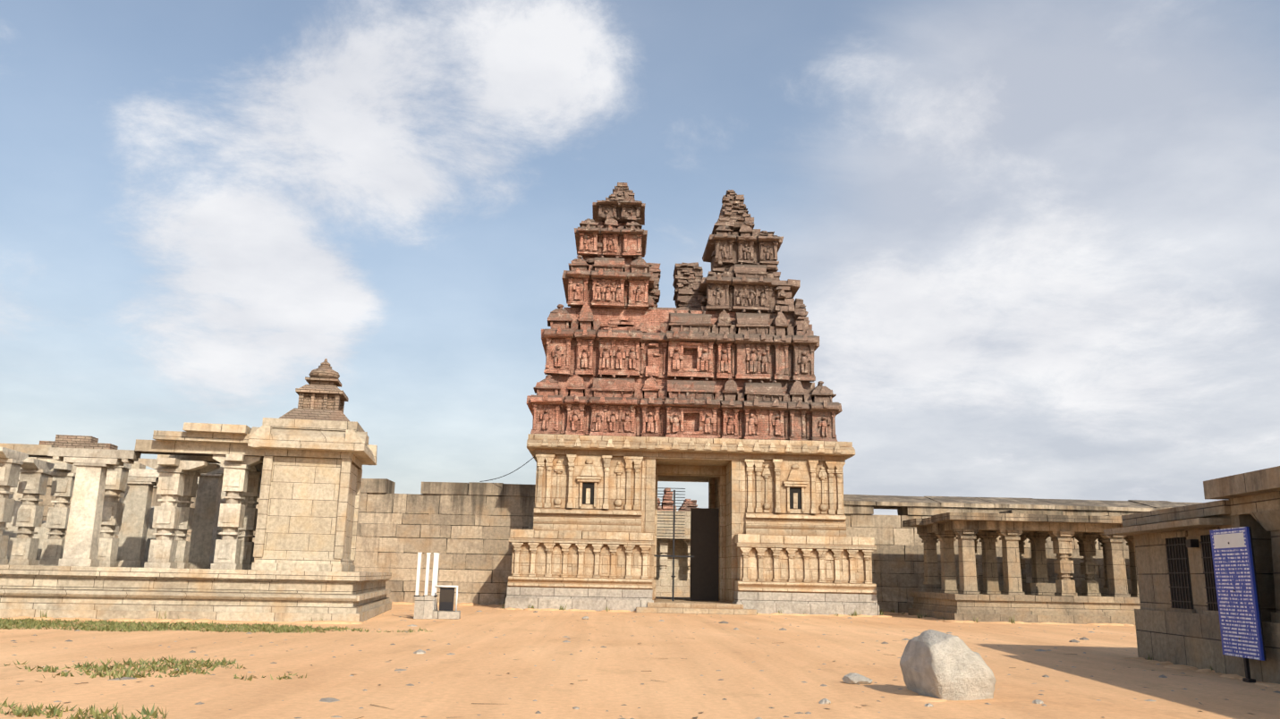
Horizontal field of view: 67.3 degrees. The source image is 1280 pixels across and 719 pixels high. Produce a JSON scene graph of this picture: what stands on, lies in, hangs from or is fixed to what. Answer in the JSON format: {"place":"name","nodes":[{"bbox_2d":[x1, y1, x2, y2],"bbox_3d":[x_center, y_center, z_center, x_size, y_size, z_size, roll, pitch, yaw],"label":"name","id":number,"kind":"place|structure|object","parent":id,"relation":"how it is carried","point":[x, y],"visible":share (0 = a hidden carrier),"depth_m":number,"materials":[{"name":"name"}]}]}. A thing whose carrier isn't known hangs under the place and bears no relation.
{"place":"outdoors","nodes":[
{"label":"outdoors","id":0,"kind":"place"},
{"bbox_2d":[0,617,1279,718],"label":"ground","id":1,"kind":"structure","parent":0,"point":[462,679],"depth_m":15.23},
{"bbox_2d":[0,617,432,718],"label":"grass tufts","id":2,"kind":"object","parent":1,"relation":"on","point":[30,624],"visible":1,"depth_m":15.34,"materials":[{"name":"green plant"}]},
{"bbox_2d":[8,621,1254,718],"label":"dry leaves twigs","id":3,"kind":"object","parent":1,"relation":"on","point":[696,717],"visible":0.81,"depth_m":14.91,"materials":[{"name":"brown plant"}]},
{"bbox_2d":[10,610,1279,718],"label":"pebbles","id":4,"kind":"object","parent":1,"relation":"on","point":[333,699],"visible":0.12,"depth_m":16.62,"materials":[{"name":"stone"}]},
{"bbox_2d":[818,698,830,704],"bbox_3d":[2.344,4.342,12.188,0.139,0.095,0.148,8,-14,-26],"label":"pebble","id":5,"kind":"object","parent":1,"relation":"on","point":[826,701],"visible":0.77,"depth_m":12.15,"materials":[{"name":"stone"}]},
{"bbox_2d":[842,672,873,684],"bbox_3d":[3.327,4.885,14.671,0.393,0.196,0.324,9,-15,-30],"label":"rock","id":6,"kind":"object","parent":1,"relation":"on","point":[852,678],"visible":0.94,"depth_m":14.58,"materials":[{"name":"stone"}]},
{"bbox_2d":[899,629,996,700],"bbox_3d":[4.268,4.329,13.394,1.003,1.096,1.102,4,-13,-13],"label":"boulder","id":7,"kind":"object","parent":1,"relation":"on","point":[938,665],"visible":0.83,"depth_m":12.97,"materials":[{"name":"stone"}]},
{"bbox_2d":[1032,699,1043,703],"bbox_3d":[5.244,4.515,12.657,0.119,0.080,0.119,9,-15,-31],"label":"pebble","id":8,"kind":"object","parent":1,"relation":"on","point":[1037,701],"visible":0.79,"depth_m":12.63,"materials":[{"name":"stone"}]},
{"bbox_2d":[1103,466,1279,684],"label":"building","id":9,"kind":"structure","parent":1,"relation":"on","point":[1176,614],"depth_m":18.41,"materials":[{"name":"beige stone"}]},
{"bbox_2d":[1209,526,1266,682],"bbox_3d":[10.255,4.184,16.444,0.150,2.550,1.240,0,-13,5],"label":"sign board","id":10,"kind":"object","parent":1,"relation":"on","point":[1238,599],"visible":1,"depth_m":16.37,"materials":[{"name":"blue metal"}]},
{"bbox_2d":[0,0,1279,515],"label":"sky","id":11,"kind":"structure","parent":0,"point":[1032,247],"materials":[{"name":"blue"}]},
{"bbox_2d":[655,487,697,597],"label":"temple","id":12,"kind":"structure","parent":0,"point":[664,586],"depth_m":69.58,"materials":[{"name":"stone"}]},
{"bbox_2d":[374,604,1135,632],"bbox_3d":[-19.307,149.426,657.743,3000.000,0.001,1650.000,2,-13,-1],"label":"ground","id":13,"kind":"structure","parent":0,"point":[894,621],"depth_m":36.45,"materials":[{"name":"beige stone"}]},
{"bbox_2d":[0,358,391,621],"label":"pillared pavilion","id":14,"kind":"structure","parent":13,"relation":"on","point":[297,472],"depth_m":29.68,"materials":[{"name":"stone"}]},
{"bbox_2d":[413,552,460,619],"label":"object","id":15,"kind":"object","parent":13,"relation":"on","point":[425,606],"visible":0.98,"depth_m":32.17,"materials":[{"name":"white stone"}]},
{"bbox_2d":[38,477,1203,612],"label":"enclosure wall","id":16,"kind":"structure","parent":13,"relation":"on","point":[462,530],"depth_m":47.04,"materials":[{"name":"grey stone"}]},
{"bbox_2d":[40,602,1212,670],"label":"weeds","id":17,"kind":"object","parent":13,"relation":"on","point":[854,614],"visible":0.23,"depth_m":41.79,"materials":[{"name":"green plant"}]},
{"bbox_2d":[1,601,1279,702],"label":"sand drifts","id":18,"kind":"object","parent":13,"relation":"on","point":[911,695],"visible":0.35,"depth_m":27.30,"materials":[{"name":"beige sand"}]},
{"bbox_2d":[504,182,879,616],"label":"temple gateway tower","id":19,"kind":"structure","parent":13,"relation":"on","point":[709,377],"depth_m":45.74,"materials":[{"name":"stone"}]},
{"bbox_2d":[479,455,535,482],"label":"wire","id":20,"kind":"object","parent":19,"relation":"attached to","point":[509,473],"visible":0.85,"depth_m":46.65,"materials":[{"name":"grey metal"}]},
{"bbox_2d":[902,509,1140,625],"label":"pillared hall","id":21,"kind":"structure","parent":13,"relation":"on","point":[1040,598],"depth_m":39.94,"materials":[{"name":"beige stone"}]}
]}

